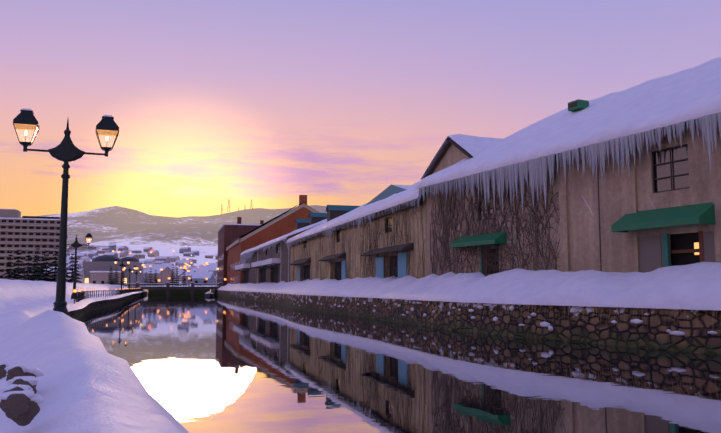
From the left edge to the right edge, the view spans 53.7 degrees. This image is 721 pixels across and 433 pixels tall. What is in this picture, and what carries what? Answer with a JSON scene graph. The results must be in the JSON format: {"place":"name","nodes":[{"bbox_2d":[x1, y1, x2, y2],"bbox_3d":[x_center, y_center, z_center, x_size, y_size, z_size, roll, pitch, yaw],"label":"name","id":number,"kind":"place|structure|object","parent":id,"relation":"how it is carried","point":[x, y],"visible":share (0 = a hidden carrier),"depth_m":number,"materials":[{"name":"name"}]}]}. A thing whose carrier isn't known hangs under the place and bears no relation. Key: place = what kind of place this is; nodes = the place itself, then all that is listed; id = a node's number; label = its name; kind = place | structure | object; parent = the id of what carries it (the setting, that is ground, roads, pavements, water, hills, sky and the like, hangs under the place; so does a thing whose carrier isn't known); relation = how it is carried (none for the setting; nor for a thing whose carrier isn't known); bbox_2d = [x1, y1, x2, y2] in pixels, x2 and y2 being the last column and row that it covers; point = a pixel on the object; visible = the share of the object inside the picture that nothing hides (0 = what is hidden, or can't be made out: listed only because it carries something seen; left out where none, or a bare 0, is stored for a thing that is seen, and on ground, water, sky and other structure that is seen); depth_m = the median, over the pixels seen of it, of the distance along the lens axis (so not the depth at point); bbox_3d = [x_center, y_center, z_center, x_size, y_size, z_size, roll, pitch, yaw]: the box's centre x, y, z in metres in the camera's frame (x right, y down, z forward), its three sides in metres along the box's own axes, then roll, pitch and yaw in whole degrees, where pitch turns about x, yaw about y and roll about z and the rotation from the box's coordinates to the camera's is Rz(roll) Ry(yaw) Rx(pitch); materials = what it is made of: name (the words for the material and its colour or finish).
{"place":"outdoors","nodes":[
{"label":"outdoors","id":0,"kind":"place"},
{"bbox_2d":[0,279,188,432],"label":"snow bank","id":1,"kind":"structure","parent":0,"point":[88,382],"depth_m":8.19,"materials":[{"name":"white snow"}]},
{"bbox_2d":[0,364,7,378],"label":"rock","id":2,"kind":"object","parent":1,"relation":"on","point":[3,372],"visible":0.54,"depth_m":9.13,"materials":[{"name":"brown stone"}]},
{"bbox_2d":[2,251,16,279],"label":"conifer","id":3,"kind":"object","parent":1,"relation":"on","point":[9,276],"visible":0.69,"depth_m":161.67,"materials":[{"name":"green plant"}]},
{"bbox_2d":[10,249,26,279],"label":"conifer","id":4,"kind":"object","parent":1,"relation":"on","point":[16,273],"visible":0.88,"depth_m":151.66,"materials":[{"name":"green plant"}]},
{"bbox_2d":[9,372,35,387],"bbox_3d":[-3.469,1.721,7.333,0.296,0.261,0.236,0,-6,2],"label":"rock","id":5,"kind":"object","parent":1,"relation":"on","point":[28,374],"visible":0.02,"depth_m":7.30,"materials":[{"name":"brown stone"}]},
{"bbox_2d":[6,366,24,380],"bbox_3d":[-3.432,1.585,7.092,0.202,0.183,0.156,0,-6,2],"label":"rock","id":6,"kind":"object","parent":5,"relation":"on","point":[17,371],"visible":0.56,"depth_m":7.04,"materials":[{"name":"brown"}]},
{"bbox_2d":[5,365,30,371],"bbox_3d":[-3.478,1.548,7.222,0.237,0.082,0.218,0,-6,2],"label":"snow cap","id":7,"kind":"object","parent":6,"relation":"on","point":[25,368],"visible":0.67,"depth_m":7.18,"materials":[{"name":"white snow"}]},
{"bbox_2d":[6,366,44,376],"bbox_3d":[-3.512,1.630,7.447,0.389,0.138,0.320,0,-6,2],"label":"snow cap","id":8,"kind":"object","parent":5,"relation":"on","point":[37,372],"visible":0.23,"depth_m":7.42,"materials":[{"name":"white snow"}]},
{"bbox_2d":[5,401,39,425],"bbox_3d":[-2.818,1.624,5.943,0.263,0.240,0.209,0,-6,2],"label":"rock","id":9,"kind":"object","parent":1,"relation":"on","point":[28,416],"visible":0.58,"depth_m":5.89,"materials":[{"name":"brown stone"}]},
{"bbox_2d":[0,386,23,411],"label":"rock","id":10,"kind":"object","parent":9,"relation":"on","point":[17,388],"visible":0.27,"depth_m":5.91,"materials":[{"name":"brown stone"}]},
{"bbox_2d":[0,384,32,393],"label":"snow cap","id":11,"kind":"object","parent":10,"relation":"on","point":[11,386],"visible":0.4,"depth_m":6.01,"materials":[{"name":"white snow"}]},
{"bbox_2d":[2,393,30,416],"bbox_3d":[-2.778,1.521,5.745,0.224,0.181,0.201,0,-6,2],"label":"rock","id":12,"kind":"object","parent":9,"relation":"on","point":[14,405],"visible":1,"depth_m":5.68,"materials":[{"name":"brown stone"}]},
{"bbox_2d":[0,390,35,399],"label":"snow cap","id":13,"kind":"object","parent":12,"relation":"on","point":[30,394],"visible":0.58,"depth_m":5.83,"materials":[{"name":"white snow"}]},
{"bbox_2d":[30,394,43,403],"bbox_3d":[-2.864,1.564,6.074,0.329,0.111,0.294,0,-6,2],"label":"snow cap","id":14,"kind":"object","parent":9,"relation":"on","point":[37,399],"visible":0.21,"depth_m":6.03,"materials":[{"name":"white snow"}]},
{"bbox_2d":[12,379,36,393],"bbox_3d":[-3.212,1.637,6.761,0.233,0.189,0.191,0,-6,2],"label":"rock","id":15,"kind":"object","parent":1,"relation":"on","point":[19,381],"visible":0.33,"depth_m":6.74,"materials":[{"name":"brown"}]},
{"bbox_2d":[7,376,37,384],"bbox_3d":[-3.256,1.595,6.893,0.298,0.096,0.255,0,-6,2],"label":"snow cap","id":16,"kind":"object","parent":15,"relation":"on","point":[32,380],"visible":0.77,"depth_m":6.84,"materials":[{"name":"white snow"}]},
{"bbox_2d":[19,251,36,280],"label":"conifer","id":17,"kind":"object","parent":1,"relation":"on","point":[27,271],"visible":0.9,"depth_m":133.32,"materials":[{"name":"green plant"}]},
{"bbox_2d":[29,255,38,280],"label":"conifer","id":18,"kind":"object","parent":1,"relation":"on","point":[33,267],"visible":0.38,"depth_m":186.88,"materials":[{"name":"green plant"}]},
{"bbox_2d":[29,248,43,280],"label":"conifer","id":19,"kind":"object","parent":1,"relation":"on","point":[36,268],"visible":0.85,"depth_m":143.30,"materials":[{"name":"green plant"}]},
{"bbox_2d":[37,253,49,278],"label":"conifer","id":20,"kind":"object","parent":1,"relation":"on","point":[42,266],"visible":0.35,"depth_m":171.60,"materials":[{"name":"green plant"}]},
{"bbox_2d":[38,250,54,281],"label":"conifer","id":21,"kind":"object","parent":1,"relation":"on","point":[46,267],"visible":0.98,"depth_m":129.09,"materials":[{"name":"green plant"}]},
{"bbox_2d":[46,247,57,280],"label":"conifer","id":22,"kind":"object","parent":1,"relation":"on","point":[55,265],"visible":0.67,"depth_m":151.34,"materials":[{"name":"green plant"}]},
{"bbox_2d":[54,256,71,282],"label":"conifer","id":23,"kind":"object","parent":1,"relation":"on","point":[67,280],"visible":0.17,"depth_m":136.21,"materials":[{"name":"green plant"}]},
{"bbox_2d":[13,108,118,315],"bbox_3d":[-7.743,0.294,18.573,2.571,6.120,0.595,2,-6,-21],"label":"gas lamp","id":24,"kind":"object","parent":1,"relation":"on","point":[66,150],"visible":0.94,"depth_m":18.56,"materials":[{"name":"grey metal"}]},
{"bbox_2d":[66,253,79,282],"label":"conifer","id":25,"kind":"object","parent":1,"relation":"on","point":[72,272],"visible":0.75,"depth_m":147.17,"materials":[{"name":"green plant"}]},
{"bbox_2d":[73,258,82,282],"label":"conifer","id":26,"kind":"object","parent":1,"relation":"on","point":[78,274],"visible":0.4,"depth_m":169.53,"materials":[{"name":"green plant"}]},
{"bbox_2d":[106,266,114,284],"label":"conifer","id":27,"kind":"object","parent":1,"relation":"on","point":[110,281],"visible":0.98,"depth_m":236.46,"materials":[{"name":"green plant"}]},
{"bbox_2d":[113,269,119,284],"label":"conifer","id":28,"kind":"object","parent":1,"relation":"on","point":[116,276],"visible":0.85,"depth_m":241.52,"materials":[{"name":"green plant"}]},
{"bbox_2d":[147,271,153,284],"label":"conifer","id":29,"kind":"object","parent":1,"relation":"on","point":[150,279],"visible":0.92,"depth_m":232.88,"materials":[{"name":"green plant"}]},
{"bbox_2d":[128,282,221,295],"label":"bridge","id":30,"kind":"structure","parent":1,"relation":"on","point":[168,288],"depth_m":213.38,"materials":[{"name":"black metal"}]},
{"bbox_2d":[69,292,147,319],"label":"quay wall","id":31,"kind":"structure","parent":0,"point":[77,314],"depth_m":82.74,"materials":[{"name":"stone"}]},
{"bbox_2d":[67,233,92,298],"bbox_3d":[-24.207,4.402,60.459,2.571,6.120,0.596,2,-6,-21],"label":"gas lamp","id":32,"kind":"object","parent":31,"relation":"on","point":[76,244],"visible":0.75,"depth_m":60.53,"materials":[{"name":"grey metal"}]},
{"bbox_2d":[73,288,140,303],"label":"railing","id":33,"kind":"object","parent":31,"relation":"on","point":[79,296],"visible":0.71,"depth_m":77.94,"materials":[{"name":"black metal"}]},
{"bbox_2d":[114,259,129,293],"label":"gas lamp","id":34,"kind":"object","parent":31,"relation":"on","point":[121,264],"visible":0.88,"depth_m":116.16,"materials":[{"name":"grey metal"}]},
{"bbox_2d":[124,265,135,288],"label":"gas lamp","id":35,"kind":"object","parent":31,"relation":"on","point":[134,267],"visible":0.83,"depth_m":150.50,"materials":[{"name":"grey metal"}]},
{"bbox_2d":[131,269,141,291],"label":"gas lamp","id":36,"kind":"object","parent":31,"relation":"on","point":[140,270],"visible":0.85,"depth_m":182.93,"materials":[{"name":"grey metal"}]},
{"bbox_2d":[21,205,326,286],"bbox_3d":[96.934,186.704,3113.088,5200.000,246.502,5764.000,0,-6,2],"label":"hills","id":37,"kind":"structure","parent":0,"point":[130,229],"depth_m":1687.60,"materials":[{"name":"white snow"}]},
{"bbox_2d":[0,209,67,278],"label":"apartment block","id":38,"kind":"structure","parent":37,"relation":"on","point":[24,234],"depth_m":329.73,"materials":[{"name":"beige concrete"}]},
{"bbox_2d":[83,255,142,287],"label":"domed hall","id":39,"kind":"structure","parent":37,"relation":"on","point":[102,263],"depth_m":258.47,"materials":[{"name":"grey"}]},
{"bbox_2d":[41,243,217,285],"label":"town buildings","id":40,"kind":"structure","parent":37,"relation":"on","point":[202,273],"depth_m":457.94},
{"bbox_2d":[151,270,157,285],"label":"conifer","id":41,"kind":"object","parent":37,"relation":"on","point":[155,277],"visible":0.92,"depth_m":236.93,"materials":[{"name":"green plant"}]},
{"bbox_2d":[112,250,218,286],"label":"town lights","id":42,"kind":"object","parent":37,"relation":"on","point":[184,268],"visible":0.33,"depth_m":291.18},
{"bbox_2d":[169,267,178,285],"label":"conifer","id":43,"kind":"object","parent":37,"relation":"on","point":[172,278],"visible":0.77,"depth_m":262.88,"materials":[{"name":"green plant"}]},
{"bbox_2d":[221,199,252,213],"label":"transmission towers","id":44,"kind":"structure","parent":37,"relation":"on","point":[229,206],"depth_m":2175.88,"materials":[{"name":"silver metal"}]},
{"bbox_2d":[217,217,263,285],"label":"brick building","id":45,"kind":"structure","parent":37,"relation":"on","point":[228,234],"depth_m":214.84,"materials":[{"name":"brown brick"}]},
{"bbox_2d":[148,290,209,293],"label":"bridge opening","id":46,"kind":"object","parent":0,"point":[176,291],"depth_m":257.41,"materials":[{"name":"stone"}]},
{"bbox_2d":[290,184,426,281],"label":"yellow warehouse","id":47,"kind":"structure","parent":0,"point":[300,262],"depth_m":69.92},
{"bbox_2d":[292,231,339,280],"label":"ivy","id":48,"kind":"object","parent":47,"relation":"attached to","point":[321,249],"visible":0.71,"depth_m":86.46,"materials":[{"name":"brown plant"}]},
{"bbox_2d":[286,198,418,247],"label":"icicles","id":49,"kind":"object","parent":47,"relation":"attached to","point":[329,231],"visible":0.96,"depth_m":68.21,"materials":[{"name":"white ice"}]},
{"bbox_2d":[286,181,425,242],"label":"roof snow","id":50,"kind":"structure","parent":47,"relation":"on","point":[411,192],"depth_m":70.99,"materials":[{"name":"white snow"}]},
{"bbox_2d":[341,207,424,278],"bbox_3d":[1.323,3.427,64.508,0.042,6.860,25.186,2,-6,-16],"label":"ivy","id":51,"kind":"object","parent":47,"relation":"attached to","point":[387,235],"visible":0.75,"depth_m":61.10,"materials":[{"name":"brown plant"}]},
{"bbox_2d":[0,0,720,292],"label":"sky","id":52,"kind":"structure","parent":0,"point":[267,104],"materials":[{"name":"purple"}]},
{"bbox_2d":[78,294,720,432],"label":"canal water","id":53,"kind":"structure","parent":0,"point":[200,363],"depth_m":20.01,"materials":[{"name":"liquid"}]},
{"bbox_2d":[204,291,213,295],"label":"moored boat","id":54,"kind":"object","parent":53,"relation":"on","point":[208,294],"visible":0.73,"depth_m":191.95,"materials":[{"name":"grey"}]},
{"bbox_2d":[211,290,720,354],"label":"quay wall","id":55,"kind":"structure","parent":53,"relation":"in","point":[588,324],"depth_m":33.72,"materials":[{"name":"stone"}]},
{"bbox_2d":[230,291,716,335],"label":"snow patches","id":56,"kind":"object","parent":55,"relation":"on","point":[544,324],"visible":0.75,"depth_m":35.93,"materials":[{"name":"white snow"}]},
{"bbox_2d":[216,262,720,310],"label":"snow bank","id":57,"kind":"structure","parent":0,"point":[695,286],"depth_m":35.42,"materials":[{"name":"white snow"}]},
{"bbox_2d":[235,232,301,283],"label":"warehouse","id":58,"kind":"structure","parent":57,"relation":"on","point":[271,264],"depth_m":125.18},
{"bbox_2d":[240,251,251,271],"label":"icicles","id":59,"kind":"object","parent":58,"relation":"attached to","point":[245,256],"visible":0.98,"depth_m":155.13,"materials":[{"name":"white"}]},
{"bbox_2d":[252,238,286,254],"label":"icicles","id":60,"kind":"object","parent":58,"relation":"attached to","point":[266,247],"visible":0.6,"depth_m":124.08,"materials":[{"name":"white"}]},
{"bbox_2d":[241,219,326,254],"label":"roof snow","id":61,"kind":"structure","parent":58,"relation":"on","point":[282,237],"depth_m":111.38,"materials":[{"name":"white snow"}]},
{"bbox_2d":[226,195,318,283],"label":"red brick warehouse","id":62,"kind":"structure","parent":57,"relation":"on","point":[283,224],"depth_m":175.13,"materials":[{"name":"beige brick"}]},
{"bbox_2d":[226,204,298,246],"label":"roof snow","id":63,"kind":"structure","parent":62,"relation":"on","point":[247,233],"depth_m":188.13,"materials":[{"name":"white snow"}]},
{"bbox_2d":[423,122,720,275],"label":"grey warehouse","id":64,"kind":"structure","parent":57,"relation":"on","point":[655,207],"depth_m":35.55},
{"bbox_2d":[420,136,450,179],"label":"roof trim","id":65,"kind":"structure","parent":64,"relation":"on","point":[438,152],"depth_m":56.98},
{"bbox_2d":[449,134,501,157],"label":"snow","id":66,"kind":"structure","parent":64,"relation":"on","point":[474,146],"depth_m":54.70,"materials":[{"name":"white snow"}]},
{"bbox_2d":[430,162,560,275],"bbox_3d":[8.045,1.037,45.391,0.051,7.001,14.084,3,-6,-25],"label":"ivy","id":67,"kind":"object","parent":64,"relation":"attached to","point":[440,228],"visible":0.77,"depth_m":44.95,"materials":[{"name":"brown plant"}]},
{"bbox_2d":[415,57,720,188],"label":"roof snow","id":68,"kind":"structure","parent":64,"relation":"on","point":[685,95],"depth_m":41.44,"materials":[{"name":"white snow"}]},
{"bbox_2d":[418,112,720,212],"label":"icicles","id":69,"kind":"object","parent":64,"relation":"attached to","point":[536,169],"visible":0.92,"depth_m":38.03,"materials":[{"name":"white ice"}]},
{"bbox_2d":[568,99,588,111],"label":"roof vents","id":70,"kind":"object","parent":64,"relation":"on","point":[576,105],"visible":0.35,"depth_m":51.60,"materials":[{"name":"green metal"}]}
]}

